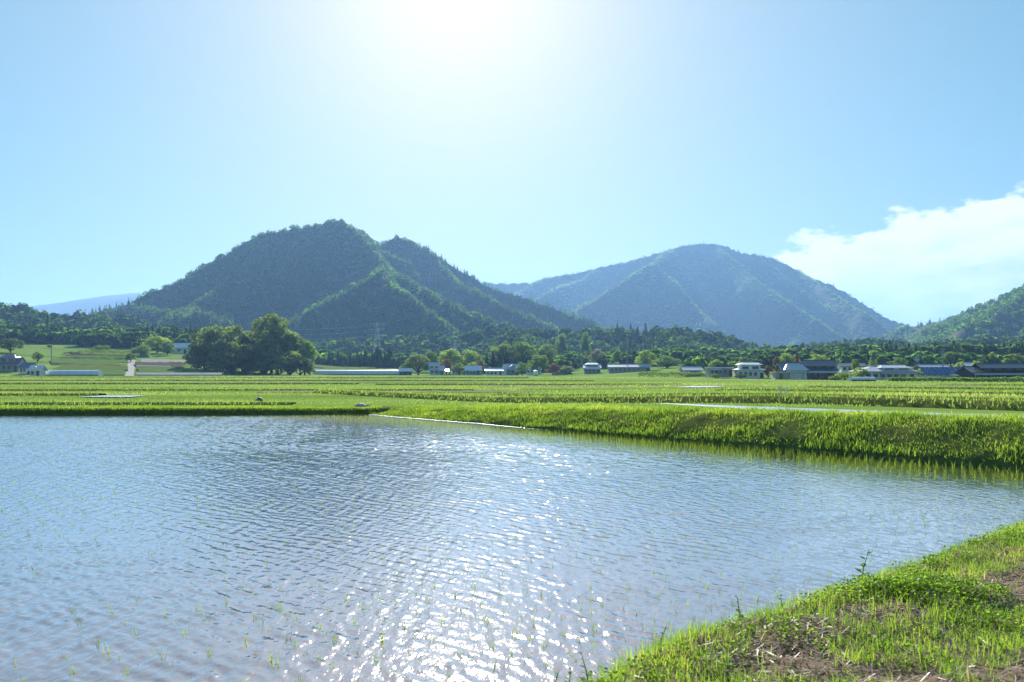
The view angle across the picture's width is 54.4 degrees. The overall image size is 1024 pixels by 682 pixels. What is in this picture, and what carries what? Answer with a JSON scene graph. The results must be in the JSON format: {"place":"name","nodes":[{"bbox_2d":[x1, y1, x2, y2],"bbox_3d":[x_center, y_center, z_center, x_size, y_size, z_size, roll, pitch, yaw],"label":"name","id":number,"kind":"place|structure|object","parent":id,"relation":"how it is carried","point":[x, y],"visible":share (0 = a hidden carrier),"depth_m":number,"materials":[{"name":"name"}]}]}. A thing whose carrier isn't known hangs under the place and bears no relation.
{"place":"outdoors","nodes":[
{"label":"outdoors","id":0,"kind":"place"},
{"bbox_2d":[5,311,150,328],"bbox_3d":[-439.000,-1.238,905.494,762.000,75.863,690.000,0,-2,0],"label":"hill","id":1,"kind":"structure","parent":0,"point":[51,321],"depth_m":950.38,"materials":[{"name":"green plant"}]},
{"bbox_2d":[0,302,189,330],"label":"hill forest","id":2,"kind":"object","parent":1,"relation":"on","point":[79,320],"visible":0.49,"depth_m":939.78,"materials":[{"name":"green plant"}]},
{"bbox_2d":[51,358,119,364],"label":"field terrace","id":3,"kind":"structure","parent":0,"point":[57,361],"depth_m":434.00,"materials":[{"name":"green plant"}]},
{"bbox_2d":[29,293,144,314],"bbox_3d":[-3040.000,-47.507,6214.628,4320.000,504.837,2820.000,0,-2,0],"label":"mountain","id":4,"kind":"structure","parent":0,"point":[83,305],"depth_m":5991.70,"materials":[{"name":"blue"}]},
{"bbox_2d":[53,368,124,375],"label":"field terrace","id":5,"kind":"structure","parent":0,"point":[111,372],"depth_m":377.18,"materials":[{"name":"green plant"}]},
{"bbox_2d":[60,364,127,370],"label":"field terrace","id":6,"kind":"structure","parent":0,"point":[117,367],"depth_m":401.04,"materials":[{"name":"green plant"}]},
{"bbox_2d":[77,350,148,357],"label":"field terrace","id":7,"kind":"structure","parent":0,"point":[119,354],"depth_m":499.68,"materials":[{"name":"green plant"}]},
{"bbox_2d":[135,362,182,366],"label":"field terrace","id":8,"kind":"structure","parent":0,"point":[162,364],"depth_m":430.08,"materials":[{"name":"soil"}]},
{"bbox_2d":[138,366,183,372],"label":"field terrace","id":9,"kind":"structure","parent":0,"point":[159,369],"depth_m":399.12,"materials":[{"name":"green plant"}]},
{"bbox_2d":[136,373,221,375],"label":"field terrace","id":10,"kind":"structure","parent":0,"point":[178,374],"depth_m":357.18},
{"bbox_2d":[0,404,395,414],"bbox_3d":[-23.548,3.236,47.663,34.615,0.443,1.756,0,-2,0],"label":"bank grass","id":11,"kind":"structure","parent":0,"point":[160,408],"depth_m":47.30,"materials":[{"name":"green plant"}]},
{"bbox_2d":[313,364,374,368],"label":"field terrace","id":12,"kind":"structure","parent":0,"point":[320,366],"depth_m":548.23,"materials":[{"name":"green plant"}]},
{"bbox_2d":[87,220,609,342],"bbox_3d":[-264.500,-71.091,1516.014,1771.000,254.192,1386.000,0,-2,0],"label":"mountain","id":13,"kind":"structure","parent":0,"point":[329,311],"depth_m":1457.56,"materials":[{"name":"green plant"}]},
{"bbox_2d":[84,218,642,343],"bbox_3d":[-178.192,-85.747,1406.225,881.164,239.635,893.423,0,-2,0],"label":"mountain forest","id":14,"kind":"object","parent":13,"relation":"on","point":[388,270],"visible":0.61,"depth_m":1433.33,"materials":[{"name":"green plant"}]},
{"bbox_2d":[324,367,429,373],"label":"field terrace","id":15,"kind":"structure","parent":0,"point":[415,372],"depth_m":510.26,"materials":[{"name":"green plant"}]},
{"bbox_2d":[255,391,528,391],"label":"path","id":16,"kind":"structure","parent":0,"point":[405,391],"depth_m":83.52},
{"bbox_2d":[258,379,744,380],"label":"path","id":17,"kind":"structure","parent":0,"point":[461,379],"depth_m":194.74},
{"bbox_2d":[0,415,1023,681],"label":"paddy water","id":18,"kind":"structure","parent":0,"point":[40,627],"depth_m":11.93,"materials":[{"name":"blue liquid"}]},
{"bbox_2d":[0,413,1022,593],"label":"rice seedlings","id":19,"kind":"object","parent":18,"relation":"on","point":[489,470],"visible":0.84,"depth_m":21.75,"materials":[{"name":"green plant"}]},
{"bbox_2d":[0,342,1023,415],"bbox_3d":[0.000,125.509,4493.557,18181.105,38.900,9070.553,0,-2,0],"label":"ground","id":20,"kind":"structure","parent":0,"point":[27,351],"depth_m":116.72,"materials":[{"name":"green plant"}]},
{"bbox_2d":[0,338,24,352],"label":"broadleaf tree","id":21,"kind":"object","parent":20,"relation":"on","point":[9,344],"visible":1,"depth_m":498.26,"materials":[{"name":"green plant"}]},
{"bbox_2d":[0,354,26,371],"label":"farmhouse","id":22,"kind":"object","parent":20,"relation":"on","point":[10,362],"visible":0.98,"depth_m":372.38,"materials":[{"name":"tile"}]},
{"bbox_2d":[17,363,36,374],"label":"farmhouse","id":23,"kind":"object","parent":20,"relation":"on","point":[23,368],"visible":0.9,"depth_m":359.91,"materials":[{"name":"tile"}]},
{"bbox_2d":[27,365,47,375],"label":"shed","id":24,"kind":"structure","parent":20,"relation":"on","point":[37,370],"depth_m":338.02,"materials":[{"name":"metal"}]},
{"bbox_2d":[0,393,106,395],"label":"field bund","id":25,"kind":"structure","parent":20,"relation":"on","point":[46,394],"depth_m":73.61,"materials":[{"name":"green plant"}]},
{"bbox_2d":[45,370,102,375],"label":"greenhouse","id":26,"kind":"object","parent":20,"relation":"on","point":[74,372],"visible":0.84,"depth_m":342.99,"materials":[{"name":"plastic"}]},
{"bbox_2d":[56,356,126,360],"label":"hedge","id":27,"kind":"object","parent":20,"relation":"on","point":[104,357],"visible":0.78,"depth_m":454.69,"materials":[{"name":"green plant"}]},
{"bbox_2d":[77,349,150,355],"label":"hedge","id":28,"kind":"object","parent":20,"relation":"on","point":[107,351],"visible":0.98,"depth_m":499.88,"materials":[{"name":"green plant"}]},
{"bbox_2d":[0,320,237,349],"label":"scrub wood","id":29,"kind":"object","parent":20,"relation":"on","point":[128,337],"visible":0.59,"depth_m":609.92,"materials":[{"name":"green plant"}]},
{"bbox_2d":[0,402,296,404],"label":"field bund","id":30,"kind":"structure","parent":20,"relation":"on","point":[148,403],"depth_m":54.52,"materials":[{"name":"green plant"}]},
{"bbox_2d":[141,336,173,352],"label":"broadleaf tree","id":31,"kind":"object","parent":20,"relation":"on","point":[152,339],"visible":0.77,"depth_m":537.67,"materials":[{"name":"green plant"}]},
{"bbox_2d":[159,341,174,354],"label":"broadleaf tree","id":32,"kind":"object","parent":20,"relation":"on","point":[166,347],"visible":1,"depth_m":519.20,"materials":[{"name":"green plant"}]},
{"bbox_2d":[2,383,358,383],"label":"field bund","id":33,"kind":"structure","parent":20,"relation":"on","point":[182,383],"depth_m":127.21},
{"bbox_2d":[170,343,193,352],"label":"barn","id":34,"kind":"structure","parent":20,"relation":"on","point":[180,348],"depth_m":545.32,"materials":[{"name":"metal"}]},
{"bbox_2d":[182,345,209,363],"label":"broadleaf tree","id":35,"kind":"object","parent":20,"relation":"on","point":[194,353],"visible":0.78,"depth_m":422.34,"materials":[{"name":"green plant"}]},
{"bbox_2d":[185,356,212,370],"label":"shrub","id":36,"kind":"object","parent":20,"relation":"on","point":[201,362],"visible":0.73,"depth_m":413.13,"materials":[{"name":"green plant"}]},
{"bbox_2d":[185,325,230,364],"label":"broadleaf tree","id":37,"kind":"object","parent":20,"relation":"on","point":[211,333],"visible":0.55,"depth_m":426.69,"materials":[{"name":"green plant"}]},
{"bbox_2d":[205,358,231,372],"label":"shrub","id":38,"kind":"object","parent":20,"relation":"on","point":[213,364],"visible":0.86,"depth_m":404.44,"materials":[{"name":"green plant"}]},
{"bbox_2d":[207,339,239,371],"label":"broadleaf tree","id":39,"kind":"object","parent":20,"relation":"on","point":[215,352],"visible":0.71,"depth_m":415.91,"materials":[{"name":"green plant"}]},
{"bbox_2d":[215,325,249,351],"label":"broadleaf tree","id":40,"kind":"object","parent":20,"relation":"on","point":[233,332],"visible":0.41,"depth_m":434.24,"materials":[{"name":"green plant"}]},
{"bbox_2d":[212,352,252,373],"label":"shrub","id":41,"kind":"object","parent":20,"relation":"on","point":[227,355],"visible":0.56,"depth_m":407.94,"materials":[{"name":"green plant"}]},
{"bbox_2d":[0,389,472,390],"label":"field bund","id":42,"kind":"structure","parent":20,"relation":"on","point":[228,389],"depth_m":89.86,"materials":[{"name":"green plant"}]},
{"bbox_2d":[223,357,259,374],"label":"shrub","id":43,"kind":"object","parent":20,"relation":"on","point":[249,368],"visible":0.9,"depth_m":405.57,"materials":[{"name":"green plant"}]},
{"bbox_2d":[228,344,254,373],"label":"broadleaf tree","id":44,"kind":"object","parent":20,"relation":"on","point":[247,349],"visible":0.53,"depth_m":414.17,"materials":[{"name":"green plant"}]},
{"bbox_2d":[245,354,275,374],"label":"shrub","id":45,"kind":"object","parent":20,"relation":"on","point":[263,370],"visible":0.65,"depth_m":405.45,"materials":[{"name":"green plant"}]},
{"bbox_2d":[1,376,527,377],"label":"field bund","id":46,"kind":"structure","parent":20,"relation":"on","point":[322,377],"depth_m":260.49,"materials":[{"name":"green plant"}]},
{"bbox_2d":[248,340,284,374],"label":"broadleaf tree","id":47,"kind":"object","parent":20,"relation":"on","point":[270,348],"visible":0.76,"depth_m":411.93,"materials":[{"name":"green plant"}]},
{"bbox_2d":[246,313,295,373],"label":"broadleaf tree","id":48,"kind":"object","parent":20,"relation":"on","point":[275,327],"visible":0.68,"depth_m":426.86,"materials":[{"name":"green plant"}]},
{"bbox_2d":[256,356,296,374],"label":"shrub","id":49,"kind":"object","parent":20,"relation":"on","point":[279,364],"visible":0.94,"depth_m":403.98,"materials":[{"name":"green plant"}]},
{"bbox_2d":[274,351,309,374],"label":"shrub","id":50,"kind":"object","parent":20,"relation":"on","point":[291,355],"visible":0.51,"depth_m":410.37,"materials":[{"name":"green plant"}]},
{"bbox_2d":[275,331,310,373],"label":"broadleaf tree","id":51,"kind":"object","parent":20,"relation":"on","point":[296,338],"visible":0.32,"depth_m":429.93,"materials":[{"name":"green plant"}]},
{"bbox_2d":[0,380,593,380],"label":"field bund","id":52,"kind":"structure","parent":20,"relation":"on","point":[301,380],"depth_m":175.25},
{"bbox_2d":[285,357,314,374],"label":"shrub","id":53,"kind":"object","parent":20,"relation":"on","point":[307,365],"visible":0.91,"depth_m":408.15,"materials":[{"name":"green plant"}]},
{"bbox_2d":[293,340,317,374],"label":"broadleaf tree","id":54,"kind":"object","parent":20,"relation":"on","point":[305,349],"visible":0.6,"depth_m":427.12,"materials":[{"name":"green plant"}]},
{"bbox_2d":[313,370,398,374],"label":"greenhouse","id":55,"kind":"object","parent":20,"relation":"on","point":[360,372],"visible":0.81,"depth_m":449.46,"materials":[{"name":"plastic"}]},
{"bbox_2d":[313,345,476,367],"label":"scrub wood","id":56,"kind":"object","parent":20,"relation":"on","point":[328,357],"visible":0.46,"depth_m":589.21,"materials":[{"name":"green plant"}]},
{"bbox_2d":[404,354,431,374],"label":"broadleaf tree","id":57,"kind":"object","parent":20,"relation":"on","point":[416,362],"visible":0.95,"depth_m":452.76,"materials":[{"name":"green plant"}]},
{"bbox_2d":[428,362,448,374],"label":"farmhouse","id":58,"kind":"object","parent":20,"relation":"on","point":[435,368],"visible":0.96,"depth_m":446.04,"materials":[{"name":"grey metal"}]},
{"bbox_2d":[438,348,461,373],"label":"broadleaf tree","id":59,"kind":"object","parent":20,"relation":"on","point":[450,353],"visible":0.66,"depth_m":487.18,"materials":[{"name":"green plant"}]},
{"bbox_2d":[457,350,483,365],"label":"broadleaf tree","id":60,"kind":"object","parent":20,"relation":"on","point":[468,357],"visible":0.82,"depth_m":487.88,"materials":[{"name":"green plant"}]},
{"bbox_2d":[464,366,482,374],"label":"farmhouse","id":61,"kind":"object","parent":20,"relation":"on","point":[473,370],"visible":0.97,"depth_m":451.88,"materials":[{"name":"metal"}]},
{"bbox_2d":[484,368,503,374],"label":"shed","id":62,"kind":"structure","parent":20,"relation":"on","point":[494,371],"depth_m":449.76,"materials":[{"name":"metal"}]},
{"bbox_2d":[485,343,517,363],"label":"broadleaf tree","id":63,"kind":"object","parent":20,"relation":"on","point":[502,348],"visible":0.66,"depth_m":516.87,"materials":[{"name":"green plant"}]},
{"bbox_2d":[502,364,519,374],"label":"farmhouse","id":64,"kind":"object","parent":20,"relation":"on","point":[509,369],"visible":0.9,"depth_m":454.98,"materials":[{"name":"grey metal"}]},
{"bbox_2d":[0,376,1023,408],"bbox_3d":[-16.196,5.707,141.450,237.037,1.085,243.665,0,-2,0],"label":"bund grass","id":65,"kind":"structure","parent":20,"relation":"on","point":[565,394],"depth_m":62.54,"materials":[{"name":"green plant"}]},
{"bbox_2d":[509,341,535,363],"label":"broadleaf tree","id":66,"kind":"object","parent":20,"relation":"on","point":[522,349],"visible":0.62,"depth_m":523.05,"materials":[{"name":"green plant"}]},
{"bbox_2d":[375,384,681,384],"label":"field bund","id":67,"kind":"structure","parent":20,"relation":"on","point":[512,384],"depth_m":121.50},
{"bbox_2d":[305,323,770,355],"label":"hill forest","id":68,"kind":"object","parent":20,"relation":"on","point":[666,339],"visible":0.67,"depth_m":866.34,"materials":[{"name":"green plant"}]},
{"bbox_2d":[527,355,548,372],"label":"broadleaf tree","id":69,"kind":"object","parent":20,"relation":"on","point":[539,361],"visible":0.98,"depth_m":437.86,"materials":[{"name":"green plant"}]},
{"bbox_2d":[534,344,556,358],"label":"broadleaf tree","id":70,"kind":"object","parent":20,"relation":"on","point":[549,355],"visible":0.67,"depth_m":517.46,"materials":[{"name":"green plant"}]},
{"bbox_2d":[555,333,567,352],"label":"broadleaf tree","id":71,"kind":"object","parent":20,"relation":"on","point":[560,345],"visible":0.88,"depth_m":638.75,"materials":[{"name":"green plant"}]},
{"bbox_2d":[579,332,591,351],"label":"broadleaf tree","id":72,"kind":"object","parent":20,"relation":"on","point":[584,344],"visible":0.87,"depth_m":638.91,"materials":[{"name":"green plant"}]},
{"bbox_2d":[582,362,601,373],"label":"farmhouse","id":73,"kind":"object","parent":20,"relation":"on","point":[591,367],"visible":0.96,"depth_m":439.84,"materials":[{"name":"metal"}]},
{"bbox_2d":[588,349,604,362],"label":"broadleaf tree","id":74,"kind":"object","parent":20,"relation":"on","point":[596,355],"visible":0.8,"depth_m":517.50,"materials":[{"name":"green plant"}]},
{"bbox_2d":[607,364,650,372],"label":"shed","id":75,"kind":"structure","parent":20,"relation":"on","point":[616,368],"depth_m":429.85,"materials":[{"name":"grey metal"}]},
{"bbox_2d":[634,350,656,364],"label":"broadleaf tree","id":76,"kind":"object","parent":20,"relation":"on","point":[643,357],"visible":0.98,"depth_m":438.60,"materials":[{"name":"green plant"}]},
{"bbox_2d":[312,390,1023,410],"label":"field bund","id":77,"kind":"structure","parent":20,"relation":"on","point":[925,403],"depth_m":41.37,"materials":[{"name":"green plant"}]},
{"bbox_2d":[655,355,681,367],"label":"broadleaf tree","id":78,"kind":"object","parent":20,"relation":"on","point":[667,361],"visible":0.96,"depth_m":458.43,"materials":[{"name":"green plant"}]},
{"bbox_2d":[638,371,704,377],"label":"hedge","id":79,"kind":"object","parent":20,"relation":"on","point":[647,374],"visible":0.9,"depth_m":329.43,"materials":[{"name":"green plant"}]},
{"bbox_2d":[678,366,703,375],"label":"farmhouse","id":80,"kind":"object","parent":20,"relation":"on","point":[693,369],"visible":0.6,"depth_m":335.78,"materials":[{"name":"grey metal"}]},
{"bbox_2d":[704,367,733,376],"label":"farmhouse","id":81,"kind":"object","parent":20,"relation":"on","point":[723,371],"visible":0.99,"depth_m":304.87,"materials":[{"name":"metal"}]},
{"bbox_2d":[456,339,1023,372],"bbox_3d":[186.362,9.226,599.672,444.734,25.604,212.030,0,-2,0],"label":"scrub wood","id":82,"kind":"object","parent":20,"relation":"on","point":[575,360],"visible":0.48,"depth_m":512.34,"materials":[{"name":"green plant"}]},
{"bbox_2d":[732,362,765,377],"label":"farmhouse","id":83,"kind":"object","parent":20,"relation":"on","point":[752,369],"visible":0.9,"depth_m":299.98,"materials":[{"name":"metal"}]},
{"bbox_2d":[493,393,1023,400],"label":"field bund","id":84,"kind":"structure","parent":20,"relation":"on","point":[843,395],"depth_m":53.03,"materials":[{"name":"green plant"}]},
{"bbox_2d":[770,372,791,379],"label":"garage","id":85,"kind":"structure","parent":20,"relation":"on","point":[780,375],"depth_m":257.82,"materials":[{"name":"grey metal"}]},
{"bbox_2d":[774,360,840,379],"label":"farmhouse","id":86,"kind":"object","parent":20,"relation":"on","point":[813,369],"visible":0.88,"depth_m":261.82,"materials":[{"name":"stone"}]},
{"bbox_2d":[836,362,867,372],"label":"farmhouse","id":87,"kind":"object","parent":20,"relation":"on","point":[842,367],"visible":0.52,"depth_m":330.33,"materials":[{"name":"stone"}]},
{"bbox_2d":[714,389,1023,395],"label":"field bund","id":88,"kind":"structure","parent":20,"relation":"on","point":[969,393],"depth_m":62.13,"materials":[{"name":"green plant"}]},
{"bbox_2d":[848,364,919,379],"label":"farmhouse","id":89,"kind":"object","parent":20,"relation":"on","point":[881,372],"visible":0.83,"depth_m":261.89,"materials":[{"name":"grey metal"}]},
{"bbox_2d":[773,334,1023,347],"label":"hill forest","id":90,"kind":"object","parent":20,"relation":"on","point":[979,340],"visible":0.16,"depth_m":930.17,"materials":[{"name":"green plant"}]},
{"bbox_2d":[808,386,1022,389],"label":"field bund","id":91,"kind":"structure","parent":20,"relation":"on","point":[917,387],"depth_m":83.52,"materials":[{"name":"green plant"}]},
{"bbox_2d":[886,377,958,381],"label":"hedge","id":92,"kind":"object","parent":20,"relation":"on","point":[930,379],"visible":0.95,"depth_m":221.31,"materials":[{"name":"green plant"}]},
{"bbox_2d":[917,367,961,380],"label":"solar array","id":93,"kind":"object","parent":20,"relation":"on","point":[947,371],"visible":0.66,"depth_m":257.34,"materials":[{"name":"glass"}]},
{"bbox_2d":[956,363,1023,381],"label":"farmhouse","id":94,"kind":"object","parent":20,"relation":"on","point":[992,370],"visible":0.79,"depth_m":248.98,"materials":[{"name":"black tile"}]},
{"bbox_2d":[958,375,1023,381],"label":"hedge","id":95,"kind":"object","parent":20,"relation":"on","point":[985,379],"visible":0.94,"depth_m":219.38,"materials":[{"name":"green plant"}]},
{"bbox_2d":[0,0,1023,326],"label":"sky","id":96,"kind":"structure","parent":0,"point":[873,150],"materials":[{"name":"blue"}]},
{"bbox_2d":[378,335,737,351],"bbox_3d":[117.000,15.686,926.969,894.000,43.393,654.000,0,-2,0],"label":"hill","id":97,"kind":"structure","parent":0,"point":[615,341],"depth_m":888.25,"materials":[{"name":"green plant"}]},
{"bbox_2d":[478,384,868,385],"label":"path","id":98,"kind":"structure","parent":0,"point":[723,384],"depth_m":115.56,"materials":[{"name":"green plant"}]},
{"bbox_2d":[368,404,1023,468],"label":"paddy bank","id":99,"kind":"structure","parent":0,"point":[974,458],"depth_m":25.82,"materials":[{"name":"green plant"}]},
{"bbox_2d":[482,244,910,346],"bbox_3d":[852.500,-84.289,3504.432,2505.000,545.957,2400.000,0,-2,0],"label":"mountain","id":100,"kind":"structure","parent":0,"point":[766,323],"depth_m":3037.22,"materials":[{"name":"blue"}]},
{"bbox_2d":[484,242,909,346],"bbox_3d":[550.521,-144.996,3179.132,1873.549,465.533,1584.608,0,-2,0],"label":"mountain forest","id":101,"kind":"object","parent":100,"relation":"on","point":[563,305],"visible":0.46,"depth_m":3059.81,"materials":[{"name":"green plant"}]},
{"bbox_2d":[553,514,1023,681],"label":"bank","id":102,"kind":"structure","parent":0,"point":[803,663],"depth_m":6.24,"materials":[{"name":"green plant"}]},
{"bbox_2d":[581,522,1023,681],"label":"clover","id":103,"kind":"object","parent":102,"relation":"on","point":[937,585],"visible":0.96,"depth_m":7.20,"materials":[{"name":"green plant"}]},
{"bbox_2d":[618,525,1023,681],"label":"dry straw","id":104,"kind":"object","parent":102,"relation":"on","point":[845,664],"visible":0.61,"depth_m":6.24,"materials":[{"name":"plant"}]},
{"bbox_2d":[662,403,1022,417],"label":"paddy water","id":105,"kind":"structure","parent":0,"point":[809,409],"depth_m":33.26,"materials":[{"name":"grey liquid"}]},
{"bbox_2d":[884,289,1023,344],"bbox_3d":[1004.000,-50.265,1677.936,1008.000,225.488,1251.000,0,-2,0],"label":"mountain","id":106,"kind":"structure","parent":0,"point":[964,333],"depth_m":1313.00,"materials":[{"name":"green plant"}]},
{"bbox_2d":[879,283,1023,345],"bbox_3d":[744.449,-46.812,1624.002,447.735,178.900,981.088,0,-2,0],"label":"mountain forest","id":107,"kind":"object","parent":106,"relation":"on","point":[957,322],"visible":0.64,"depth_m":1405.60,"materials":[{"name":"green plant"}]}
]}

